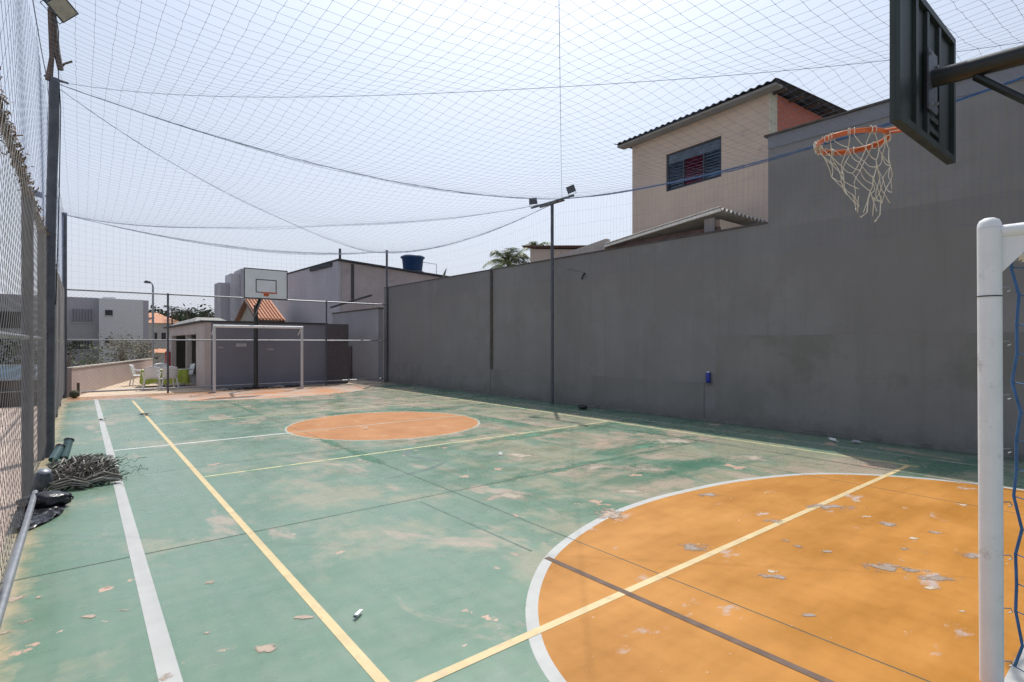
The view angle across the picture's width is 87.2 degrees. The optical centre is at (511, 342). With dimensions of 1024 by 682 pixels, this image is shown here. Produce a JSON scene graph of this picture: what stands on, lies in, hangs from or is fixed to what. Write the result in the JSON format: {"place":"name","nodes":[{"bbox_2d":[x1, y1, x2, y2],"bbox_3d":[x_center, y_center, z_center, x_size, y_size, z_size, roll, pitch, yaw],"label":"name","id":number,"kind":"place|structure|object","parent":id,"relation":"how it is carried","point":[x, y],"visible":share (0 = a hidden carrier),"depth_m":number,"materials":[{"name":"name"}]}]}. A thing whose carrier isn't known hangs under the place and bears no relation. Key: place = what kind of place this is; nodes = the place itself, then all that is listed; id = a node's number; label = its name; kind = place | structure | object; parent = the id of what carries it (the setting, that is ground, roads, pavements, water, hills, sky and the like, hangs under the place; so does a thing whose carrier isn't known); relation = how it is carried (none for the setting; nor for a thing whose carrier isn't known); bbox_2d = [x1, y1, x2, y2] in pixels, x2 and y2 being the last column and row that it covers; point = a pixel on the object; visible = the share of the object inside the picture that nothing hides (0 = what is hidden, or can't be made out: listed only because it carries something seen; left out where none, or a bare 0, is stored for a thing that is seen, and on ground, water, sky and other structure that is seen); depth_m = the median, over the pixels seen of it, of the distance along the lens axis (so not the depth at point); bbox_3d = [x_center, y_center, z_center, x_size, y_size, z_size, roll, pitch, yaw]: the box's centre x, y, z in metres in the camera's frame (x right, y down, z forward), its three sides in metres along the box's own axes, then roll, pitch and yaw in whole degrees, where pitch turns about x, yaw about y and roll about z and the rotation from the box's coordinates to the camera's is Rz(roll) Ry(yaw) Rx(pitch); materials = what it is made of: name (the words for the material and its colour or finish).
{"place":"outdoors","nodes":[
{"label":"outdoors","id":0,"kind":"place"},
{"bbox_2d":[0,406,36,551],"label":"pavement","id":1,"kind":"structure","parent":0,"point":[9,465],"depth_m":6.79,"materials":[{"name":"concrete"}]},
{"bbox_2d":[149,349,165,363],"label":"house","id":2,"kind":"structure","parent":0,"point":[161,351],"depth_m":48.83,"materials":[{"name":"paint"}]},
{"bbox_2d":[78,374,375,396],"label":"patio","id":3,"kind":"structure","parent":0,"point":[125,384],"depth_m":17.70,"materials":[{"name":"concrete"}]},
{"bbox_2d":[129,364,140,385],"bbox_3d":[-13.210,1.132,19.022,0.526,0.743,0.536,0,0,-24],"label":"plastic chair","id":4,"kind":"object","parent":3,"relation":"on","point":[133,370],"visible":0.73,"depth_m":18.88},
{"bbox_2d":[142,367,160,388],"bbox_3d":[-11.575,1.132,17.294,0.536,0.743,0.526,0,0,-37],"label":"plastic chair","id":5,"kind":"object","parent":3,"relation":"on","point":[153,372],"visible":0.87,"depth_m":17.12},
{"bbox_2d":[157,366,178,389],"bbox_3d":[-11.120,1.132,17.402,0.526,0.743,0.536,0,0,41],"label":"plastic chair","id":6,"kind":"object","parent":3,"relation":"on","point":[172,375],"visible":0.88,"depth_m":17.28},
{"bbox_2d":[181,364,195,384],"bbox_3d":[-11.794,1.132,19.513,0.536,0.743,0.526,0,0,41],"label":"plastic chair","id":7,"kind":"object","parent":3,"relation":"on","point":[191,372],"visible":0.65,"depth_m":19.68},
{"bbox_2d":[214,269,254,320],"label":"tower block","id":8,"kind":"structure","parent":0,"point":[236,286],"depth_m":49.41,"materials":[{"name":"concrete"}]},
{"bbox_2d":[270,248,447,381],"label":"gable building","id":9,"kind":"structure","parent":0,"point":[338,291],"depth_m":26.31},
{"bbox_2d":[400,254,424,271],"bbox_3d":[-5.275,-3.925,28.576,1.280,1.510,1.280,0,0,-39],"label":"water tank","id":10,"kind":"object","parent":9,"relation":"on","point":[413,263],"visible":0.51,"depth_m":28.11,"materials":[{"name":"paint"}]},
{"bbox_2d":[0,382,1023,681],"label":"court floor","id":11,"kind":"structure","parent":0,"point":[428,590],"depth_m":4.46,"materials":[{"name":"paint"}]},
{"bbox_2d":[0,92,64,628],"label":"fence","id":12,"kind":"object","parent":11,"relation":"on","point":[27,336],"visible":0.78,"depth_m":4.62,"materials":[{"name":"metal"}]},
{"bbox_2d":[0,66,56,261],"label":"dry creeper","id":13,"kind":"object","parent":12,"relation":"attached to","point":[22,159],"visible":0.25,"depth_m":4.17,"materials":[{"name":"plant"}]},
{"bbox_2d":[9,504,64,528],"bbox_3d":[-4.044,1.465,4.608,0.330,0.045,0.750,0,0,-39],"label":"plastic film","id":14,"kind":"object","parent":11,"relation":"on","point":[41,515],"visible":0.64,"depth_m":4.57,"materials":[{"name":"plastic"}]},
{"bbox_2d":[17,490,73,507],"bbox_3d":[-4.233,1.422,4.875,0.420,0.140,0.248,0,0,-27],"label":"rubbish bag","id":15,"kind":"object","parent":14,"relation":"on","point":[45,499],"visible":0.82,"depth_m":4.82,"materials":[{"name":"black plastic"}]},
{"bbox_2d":[34,468,53,491],"bbox_3d":[-4.750,1.391,5.438,0.180,0.235,0.180,15,9,-38],"label":"dark pot","id":16,"kind":"object","parent":11,"relation":"on","point":[43,478],"visible":0.84,"depth_m":5.39,"materials":[{"name":"paint"}]},
{"bbox_2d":[48,444,65,462],"bbox_3d":[-5.687,1.382,6.723,0.112,0.112,0.226,0,37,-16],"label":"plastic tube","id":17,"kind":"object","parent":11,"relation":"on","point":[55,455],"visible":1,"depth_m":6.70,"materials":[{"name":"green plastic"}]},
{"bbox_2d":[40,0,78,457],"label":"light pole","id":18,"kind":"object","parent":11,"relation":"on","point":[54,123],"visible":0.92,"depth_m":7.06,"materials":[{"name":"metal"}]},
{"bbox_2d":[61,212,66,397],"bbox_3d":[-12.121,-1.015,14.570,0.124,5.030,0.124,0,0,-39],"label":"corner pole","id":19,"kind":"object","parent":11,"relation":"on","point":[64,250],"visible":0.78,"depth_m":14.55,"materials":[{"name":"metal"}]},
{"bbox_2d":[0,0,63,283],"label":"side net","id":20,"kind":"object","parent":19,"relation":"hanging from","point":[20,44],"visible":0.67,"depth_m":5.11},
{"bbox_2d":[32,0,1023,254],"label":"roof net","id":21,"kind":"object","parent":19,"relation":"attached to","point":[884,124],"visible":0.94,"depth_m":7.58,"materials":[{"name":"fabric"}]},
{"bbox_2d":[67,223,383,302],"bbox_3d":[-8.473,-2.460,17.558,9.443,2.014,0.015,0,0,-39],"label":"end net","id":22,"kind":"object","parent":21,"relation":"hanging from","point":[229,271],"visible":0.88,"depth_m":17.00,"materials":[{"name":"fabric"}]},
{"bbox_2d":[388,84,1023,299],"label":"side net","id":23,"kind":"object","parent":21,"relation":"hanging from","point":[713,215],"visible":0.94,"depth_m":10.11,"materials":[{"name":"grey fabric"}]},
{"bbox_2d":[59,437,74,459],"bbox_3d":[-5.673,1.351,6.850,0.112,0.276,0.112,0,-44,-23],"label":"plastic tube","id":24,"kind":"object","parent":11,"relation":"on","point":[68,442],"visible":0.97,"depth_m":6.83,"materials":[{"name":"green plastic"}]},
{"bbox_2d":[43,453,129,491],"bbox_3d":[-4.848,1.407,6.037,0.853,0.253,1.520,0,0,-39],"label":"debris heap","id":25,"kind":"object","parent":11,"relation":"on","point":[80,472],"visible":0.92,"depth_m":5.77,"materials":[{"name":"grey plant"}]},
{"bbox_2d":[59,455,147,486],"bbox_3d":[-4.808,1.454,6.192,1.047,0.073,1.861,0,0,-39],"label":"net tangle","id":26,"kind":"object","parent":11,"relation":"on","point":[117,469],"visible":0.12,"depth_m":6.21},
{"bbox_2d":[94,399,182,681],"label":"side line","id":27,"kind":"object","parent":11,"relation":"on","point":[164,657],"visible":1,"depth_m":3.24,"materials":[{"name":"white paint"}]},
{"bbox_2d":[114,433,284,450],"bbox_3d":[-4.626,1.499,8.213,2.330,0.001,0.060,0,0,-39],"label":"halfway line","id":28,"kind":"object","parent":11,"relation":"on","point":[200,441],"visible":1,"depth_m":8.16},
{"bbox_2d":[67,289,385,392],"bbox_3d":[-8.456,0.010,17.568,9.472,2.980,0.061,0,0,-39],"label":"fence","id":29,"kind":"object","parent":11,"relation":"on","point":[167,339],"visible":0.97,"depth_m":16.55,"materials":[{"name":"metal"}]},
{"bbox_2d":[208,325,302,392],"bbox_3d":[-8.064,0.479,16.993,2.762,2.042,0.487,0,0,-39],"label":"goal","id":30,"kind":"object","parent":11,"relation":"on","point":[236,326],"visible":1,"depth_m":16.54,"materials":[{"name":"white paint"}]},
{"bbox_2d":[148,385,364,400],"bbox_3d":[-6.981,1.500,15.915,6.140,0.001,2.789,0,0,-39],"label":"goal area","id":31,"kind":"object","parent":11,"relation":"on","point":[265,394],"visible":0.99,"depth_m":15.59,"materials":[{"name":"paint"}]},
{"bbox_2d":[217,384,300,390],"bbox_3d":[-8.170,1.450,17.548,2.598,0.087,0.204,0,0,-39],"label":"goal line","id":32,"kind":"object","parent":11,"relation":"on","point":[240,388],"visible":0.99,"depth_m":17.39,"materials":[{"name":"white paint"}]},
{"bbox_2d":[132,401,389,681],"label":"volleyball side line","id":33,"kind":"object","parent":11,"relation":"on","point":[370,668],"visible":1,"depth_m":3.31,"materials":[{"name":"yellow paint"}]},
{"bbox_2d":[243,267,287,386],"bbox_3d":[-7.638,-0.380,16.837,1.167,3.760,1.775,0,0,-14],"label":"basketball hoop","id":34,"kind":"object","parent":11,"relation":"on","point":[259,284],"visible":1,"depth_m":16.60,"materials":[{"name":"white paint"}]},
{"bbox_2d":[255,644,275,651],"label":"peeled patch","id":35,"kind":"object","parent":11,"relation":"on","point":[267,648],"visible":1,"depth_m":2.63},
{"bbox_2d":[165,400,457,423],"bbox_3d":[-3.917,1.499,11.982,6.730,0.001,0.045,0,0,-39],"label":"volleyball attack line","id":36,"kind":"object","parent":11,"relation":"on","point":[303,412],"visible":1,"depth_m":11.48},
{"bbox_2d":[317,439,380,462],"bbox_3d":[-2.348,1.500,7.601,0.280,0.001,5.200,0,0,-39],"label":"damp streak","id":37,"kind":"object","parent":11,"relation":"on","point":[360,453],"visible":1,"depth_m":7.28,"materials":[{"name":"beige paint"}]},
{"bbox_2d":[14,431,747,580],"bbox_3d":[0.438,1.498,6.251,9.300,0.001,0.009,0,0,-39],"label":"floor joint","id":38,"kind":"object","parent":11,"relation":"on","point":[329,516],"visible":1,"depth_m":4.56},
{"bbox_2d":[287,412,477,439],"bbox_3d":[-2.334,1.499,9.983,3.410,0.001,3.410,0,0,-39],"label":"circle paint","id":39,"kind":"object","parent":11,"relation":"on","point":[425,426],"visible":1,"depth_m":9.75,"materials":[{"name":"paint"}]},
{"bbox_2d":[285,412,479,440],"bbox_3d":[-2.334,1.499,9.983,3.480,0.001,3.480,0,0,-39],"label":"circle border","id":40,"kind":"object","parent":11,"relation":"on","point":[370,440],"visible":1,"depth_m":8.99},
{"bbox_2d":[385,250,387,381],"bbox_3d":[-4.762,-1.015,20.466,0.100,5.030,0.100,0,0,-39],"label":"corner pole","id":41,"kind":"object","parent":11,"relation":"on","point":[386,316],"visible":0.95,"depth_m":20.43,"materials":[{"name":"metal"}]},
{"bbox_2d":[203,422,601,476],"bbox_3d":[-0.822,1.499,8.119,6.730,0.001,0.045,0,0,-39],"label":"volleyball attack line","id":42,"kind":"object","parent":11,"relation":"on","point":[386,451],"visible":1,"depth_m":7.28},
{"bbox_2d":[290,409,520,432],"bbox_3d":[-1.729,1.499,10.547,5.110,0.001,0.042,0,0,-39],"label":"halfway line","id":43,"kind":"object","parent":11,"relation":"on","point":[400,421],"visible":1,"depth_m":10.24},
{"bbox_2d":[385,461,445,478],"bbox_3d":[-1.067,1.499,6.340,0.144,0.001,1.082,0,0,32],"label":"scuff mark","id":44,"kind":"object","parent":11,"relation":"on","point":[434,466],"visible":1,"depth_m":6.31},
{"bbox_2d":[402,447,445,460],"bbox_3d":[-1.261,1.499,7.208,0.319,0.001,1.123,0,0,-34],"label":"scuff mark","id":45,"kind":"object","parent":11,"relation":"on","point":[407,452],"visible":1,"depth_m":7.09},
{"bbox_2d":[421,501,531,550],"bbox_3d":[-0.360,1.499,4.472,0.018,0.001,1.570,0,0,-40],"label":"repair strip","id":46,"kind":"object","parent":11,"relation":"on","point":[478,527],"visible":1,"depth_m":4.36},
{"bbox_2d":[486,492,524,500],"bbox_3d":[-0.066,1.500,5.265,1.020,0.001,0.480,0,0,0],"label":"rubbed patch","id":47,"kind":"object","parent":11,"relation":"on","point":[507,495],"visible":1,"depth_m":5.25,"materials":[{"name":"beige paint"}]},
{"bbox_2d":[469,415,560,430],"bbox_3d":[-0.210,1.499,10.339,0.600,0.001,4.400,0,0,-39],"label":"damp streak","id":48,"kind":"object","parent":11,"relation":"on","point":[497,420],"visible":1,"depth_m":10.37,"materials":[{"name":"beige paint"}]},
{"bbox_2d":[499,453,536,461],"bbox_3d":[0.054,1.500,7.129,0.780,0.001,0.990,0,0,0],"label":"rubbed patch","id":49,"kind":"object","parent":11,"relation":"on","point":[520,455],"visible":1,"depth_m":7.16,"materials":[{"name":"beige paint"}]},
{"bbox_2d":[476,430,571,442],"bbox_3d":[0.244,1.500,8.652,3.200,0.001,0.500,0,0,-39],"label":"damp streak","id":50,"kind":"object","parent":11,"relation":"on","point":[527,435],"visible":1,"depth_m":8.60,"materials":[{"name":"beige paint"}]},
{"bbox_2d":[529,184,575,403],"bbox_3d":[0.970,-1.095,13.137,0.184,5.191,1.594,0,0,-39],"label":"floodlight pole","id":51,"kind":"object","parent":11,"relation":"on","point":[559,200],"visible":0.81,"depth_m":13.13,"materials":[{"name":"metal"}]},
{"bbox_2d":[204,392,930,681],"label":"floor joint","id":52,"kind":"object","parent":11,"relation":"on","point":[656,572],"visible":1,"depth_m":3.35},
{"bbox_2d":[511,443,684,480],"bbox_3d":[1.326,1.500,6.982,5.400,0.001,0.320,0,0,-39],"label":"damp streak","id":53,"kind":"object","parent":11,"relation":"on","point":[571,466],"visible":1,"depth_m":6.63,"materials":[{"name":"green paint"}]},
{"bbox_2d":[595,509,621,517],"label":"peeled patch","id":54,"kind":"object","parent":11,"relation":"on","point":[611,514],"visible":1,"depth_m":4.69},
{"bbox_2d":[585,464,631,471],"bbox_3d":[1.123,1.499,6.499,1.350,0.001,0.690,0,0,0],"label":"rubbed patch","id":55,"kind":"object","parent":11,"relation":"on","point":[592,467],"visible":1,"depth_m":6.46,"materials":[{"name":"beige paint"}]},
{"bbox_2d":[599,436,693,454],"bbox_3d":[2.087,1.500,7.951,4.400,0.001,0.600,0,0,-39],"label":"damp streak","id":56,"kind":"object","parent":11,"relation":"on","point":[639,446],"visible":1,"depth_m":7.78,"materials":[{"name":"green paint"}]},
{"bbox_2d":[379,387,918,466],"bbox_3d":[0.187,1.499,12.322,0.050,0.001,15.000,0,0,-39],"label":"volleyball side line","id":57,"kind":"object","parent":11,"relation":"on","point":[690,433],"visible":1,"depth_m":8.69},
{"bbox_2d":[632,464,671,471],"bbox_3d":[1.673,1.499,6.389,0.930,0.001,0.600,0,0,0],"label":"rubbed patch","id":58,"kind":"object","parent":11,"relation":"on","point":[647,469],"visible":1,"depth_m":6.36,"materials":[{"name":"beige paint"}]},
{"bbox_2d":[414,465,911,681],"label":"volleyball end line","id":59,"kind":"object","parent":11,"relation":"on","point":[439,674],"visible":1,"depth_m":3.14,"materials":[{"name":"yellow paint"}]},
{"bbox_2d":[640,438,703,442],"bbox_3d":[2.443,1.500,8.274,1.620,0.001,0.900,0,0,0],"label":"rubbed patch","id":60,"kind":"object","parent":11,"relation":"on","point":[675,440],"visible":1,"depth_m":8.25,"materials":[{"name":"beige paint"}]},
{"bbox_2d":[320,386,1023,514],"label":"floor joint","id":61,"kind":"object","parent":11,"relation":"on","point":[715,458],"visible":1,"depth_m":6.68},
{"bbox_2d":[380,384,1022,471],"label":"side line","id":62,"kind":"object","parent":11,"relation":"on","point":[736,432],"visible":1,"depth_m":8.70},
{"bbox_2d":[384,188,1023,459],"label":"boundary wall","id":63,"kind":"structure","parent":11,"relation":"on","point":[866,336],"depth_m":9.62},
{"bbox_2d":[717,454,782,460],"bbox_3d":[3.151,1.500,7.022,1.290,0.001,0.870,0,0,0],"label":"rubbed patch","id":64,"kind":"object","parent":11,"relation":"on","point":[754,457],"visible":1,"depth_m":7.03,"materials":[{"name":"beige paint"}]},
{"bbox_2d":[525,473,1023,681],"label":"goal area border","id":65,"kind":"object","parent":11,"relation":"on","point":[551,672],"visible":0.94,"depth_m":3.46,"materials":[{"name":"white paint"}]},
{"bbox_2d":[538,474,1023,681],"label":"goal area paint","id":66,"kind":"object","parent":11,"relation":"on","point":[900,618],"visible":0.95,"depth_m":3.29,"materials":[{"name":"paint"}]},
{"bbox_2d":[545,557,834,681],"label":"repair strip","id":67,"kind":"object","parent":66,"relation":"on","point":[741,643],"visible":1,"depth_m":2.84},
{"bbox_2d":[685,543,706,550],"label":"bare patch","id":68,"kind":"object","parent":66,"relation":"on","point":[690,547],"visible":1,"depth_m":3.93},
{"bbox_2d":[807,504,866,508],"bbox_3d":[2.905,1.498,4.915,0.660,0.001,0.240,0,0,0],"label":"bare patch","id":69,"kind":"object","parent":66,"relation":"on","point":[827,506],"visible":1,"depth_m":4.92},
{"bbox_2d":[864,562,909,570],"bbox_3d":[2.488,1.497,3.595,0.420,0.001,0.210,0,0,0],"label":"bare patch","id":70,"kind":"object","parent":66,"relation":"on","point":[889,567],"visible":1,"depth_m":3.60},
{"bbox_2d":[917,575,953,580],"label":"bare patch","id":71,"kind":"object","parent":66,"relation":"on","point":[938,578],"visible":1,"depth_m":3.42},
{"bbox_2d":[816,0,1023,164],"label":"basketball hoop","id":72,"kind":"object","parent":11,"relation":"on","point":[927,72],"visible":0.89,"depth_m":3.50,"materials":[{"name":"black metal"}]},
{"bbox_2d":[813,126,892,221],"bbox_3d":[2.516,-1.212,3.989,0.485,0.630,0.496,0,0,-39],"label":"hoop net","id":73,"kind":"object","parent":72,"relation":"hanging from","point":[841,172],"visible":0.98,"depth_m":3.96,"materials":[{"name":"fabric"}]},
{"bbox_2d":[976,217,1023,681],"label":"goal","id":74,"kind":"object","parent":11,"relation":"on","point":[1000,248],"visible":1,"depth_m":2.33,"materials":[{"name":"white paint"}]},
{"bbox_2d":[1009,257,1023,671],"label":"goal net","id":75,"kind":"object","parent":74,"relation":"hanging from","point":[1014,496],"visible":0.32,"depth_m":2.35,"materials":[{"name":"blue fabric"}]},
{"bbox_2d":[1004,649,1023,681],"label":"goal line","id":76,"kind":"object","parent":11,"relation":"on","point":[1014,674],"depth_m":2.44,"materials":[{"name":"white paint"}]},
{"bbox_2d":[0,0,1023,315],"label":"sky","id":77,"kind":"structure","parent":0,"point":[567,231],"materials":[{"name":"white"}]},
{"bbox_2d":[522,239,609,261],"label":"neighbour house","id":78,"kind":"structure","parent":0,"point":[539,250],"depth_m":16.37,"materials":[{"name":"paint"}]},
{"bbox_2d":[764,65,1023,228],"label":"tall wall","id":79,"kind":"structure","parent":0,"point":[970,167],"depth_m":8.02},
{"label":"parking lot","id":80,"kind":"structure","parent":0,"visible":0},
{"bbox_2d":[0,380,36,407],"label":"parking wall","id":81,"kind":"structure","parent":80,"relation":"on","point":[7,398],"depth_m":12.73,"materials":[{"name":"paint"}]},
{"bbox_2d":[0,364,61,390],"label":"parked car","id":82,"kind":"object","parent":80,"relation":"on","point":[14,373],"visible":0.03,"depth_m":17.43,"materials":[{"name":"grey paint"}]},
{"bbox_3d":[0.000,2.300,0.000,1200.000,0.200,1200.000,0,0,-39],"label":"ground","id":83,"kind":"structure","parent":0,"visible":0},
{"bbox_2d":[0,294,36,363],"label":"block","id":84,"kind":"structure","parent":83,"relation":"on","point":[13,296],"depth_m":29.34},
{"bbox_2d":[0,311,20,327],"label":"window","id":85,"kind":"structure","parent":84,"relation":"in","point":[11,325],"depth_m":29.31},
{"bbox_2d":[0,332,73,363],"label":"green shrub","id":86,"kind":"object","parent":83,"relation":"on","point":[9,345],"visible":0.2,"depth_m":21.92,"materials":[{"name":"green plant"}]},
{"bbox_2d":[67,341,84,366],"bbox_3d":[-21.005,0.951,25.311,1.482,2.505,1.962,0,0,-39],"label":"green shrub","id":87,"kind":"object","parent":83,"relation":"on","point":[70,349],"visible":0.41,"depth_m":25.40,"materials":[{"name":"green plant"}]},
{"bbox_2d":[68,336,117,366],"bbox_3d":[-20.884,0.932,26.741,2.150,2.544,1.934,0,0,-39],"label":"green shrub","id":88,"kind":"object","parent":83,"relation":"on","point":[87,360],"visible":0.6,"depth_m":26.63,"materials":[{"name":"green plant"}]},
{"bbox_2d":[67,297,148,366],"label":"apartment block","id":89,"kind":"structure","parent":83,"relation":"on","point":[102,328],"depth_m":37.61,"materials":[{"name":"white paint"}]},
{"bbox_2d":[71,309,93,322],"bbox_3d":[-29.680,-1.845,37.159,1.240,0.950,0.075,0,0,-39],"label":"window","id":90,"kind":"structure","parent":89,"relation":"in","point":[87,312],"depth_m":37.16,"materials":[{"name":"grey glass"}]},
{"bbox_2d":[72,341,92,349],"bbox_3d":[-29.680,0.195,37.159,1.240,0.650,0.075,0,0,-39],"label":"window","id":91,"kind":"structure","parent":89,"relation":"in","point":[83,342],"depth_m":37.19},
{"bbox_2d":[67,358,152,397],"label":"wall","id":92,"kind":"structure","parent":83,"relation":"on","point":[91,370],"depth_m":17.66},
{"bbox_2d":[75,332,164,364],"bbox_3d":[-21.689,0.677,30.050,4.825,3.052,3.252,0,0,-63],"label":"dry shrub","id":93,"kind":"object","parent":83,"relation":"on","point":[120,346],"visible":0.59,"depth_m":29.75,"materials":[{"name":"green plant"}]},
{"bbox_2d":[120,338,162,363],"bbox_3d":[-21.722,0.973,31.174,2.367,2.460,1.898,0,0,-39],"label":"dry shrub","id":94,"kind":"object","parent":83,"relation":"on","point":[144,349],"visible":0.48,"depth_m":31.34,"materials":[{"name":"green plant"}]},
{"bbox_2d":[144,280,153,366],"bbox_3d":[-18.799,-0.515,27.864,0.480,5.430,0.340,0,0,-39],"label":"street lamp","id":95,"kind":"object","parent":83,"relation":"on","point":[146,281],"visible":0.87,"depth_m":27.93,"materials":[{"name":"metal"}]},
{"bbox_2d":[149,317,178,349],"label":"house","id":96,"kind":"structure","parent":83,"relation":"on","point":[157,321],"depth_m":63.08,"materials":[{"name":"paint"}]},
{"bbox_2d":[158,306,184,324],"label":"palm tree","id":97,"kind":"object","parent":83,"relation":"on","point":[172,315],"visible":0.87,"depth_m":62.90,"materials":[{"name":"green plant"}]},
{"bbox_2d":[149,299,213,321],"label":"woods","id":98,"kind":"object","parent":83,"relation":"on","point":[174,316],"visible":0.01,"depth_m":75.40,"materials":[{"name":"green plant"}]},
{"bbox_2d":[163,317,348,389],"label":"shed","id":99,"kind":"structure","parent":83,"relation":"on","point":[314,354],"depth_m":18.74,"materials":[{"name":"white paint"}]},
{"bbox_2d":[234,299,285,321],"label":"tiled house","id":100,"kind":"structure","parent":83,"relation":"on","point":[247,304],"depth_m":27.71,"materials":[{"name":"brown tile"}]},
{"bbox_2d":[332,307,383,381],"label":"yard wall","id":101,"kind":"structure","parent":83,"relation":"on","point":[346,317],"depth_m":21.69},
{"bbox_2d":[484,247,529,269],"bbox_3d":[-0.095,-1.013,20.408,2.340,5.031,1.914,0,0,-10],"label":"palm tree","id":102,"kind":"object","parent":83,"relation":"on","point":[508,259],"visible":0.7,"depth_m":20.13,"materials":[{"name":"green plant"}]},
{"bbox_2d":[519,241,550,252],"bbox_3d":[0.928,-1.127,19.960,1.195,5.259,1.194,0,0,28],"label":"palm tree","id":103,"kind":"object","parent":83,"relation":"on","point":[533,243],"visible":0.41,"depth_m":19.80,"materials":[{"name":"green plant"}]},
{"bbox_2d":[614,78,846,233],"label":"house","id":104,"kind":"structure","parent":83,"relation":"on","point":[735,200],"depth_m":12.60,"materials":[{"name":"beige paint"}]},
{"bbox_2d":[604,206,764,248],"bbox_3d":[3.793,-2.220,12.123,1.920,0.840,3.020,0,0,-39],"label":"lean to roof","id":105,"kind":"object","parent":104,"relation":"attached to","point":[701,221],"visible":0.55,"depth_m":11.25,"materials":[{"name":"metal"}]},
{"bbox_2d":[667,136,720,191],"bbox_3d":[4.487,-4.325,13.164,0.160,0.990,1.620,0,0,-35],"label":"window","id":106,"kind":"structure","parent":104,"relation":"in","point":[694,168],"depth_m":13.11,"materials":[{"name":"blue glass"}]},
{"bbox_3d":[-12.335,1.216,18.564,0.680,0.571,0.680,0,0,-39],"label":"plastic table","id":107,"kind":"object","parent":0,"visible":0},
{"bbox_2d":[139,369,161,384],"bbox_3d":[-12.335,1.166,18.564,0.839,0.488,0.840,0,0,-39],"label":"tablecloth","id":108,"kind":"object","parent":107,"relation":"on","point":[149,381],"visible":0.36,"depth_m":18.17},
{"bbox_3d":[-11.703,1.216,18.686,0.680,0.571,0.680,0,0,-39],"label":"plastic table","id":109,"kind":"object","parent":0,"visible":0},
{"bbox_2d":[161,369,189,384],"bbox_3d":[-11.703,1.166,18.686,0.839,0.488,0.840,0,0,-39],"label":"tablecloth","id":110,"kind":"object","parent":109,"relation":"on","point":[181,374],"visible":0.5,"depth_m":18.50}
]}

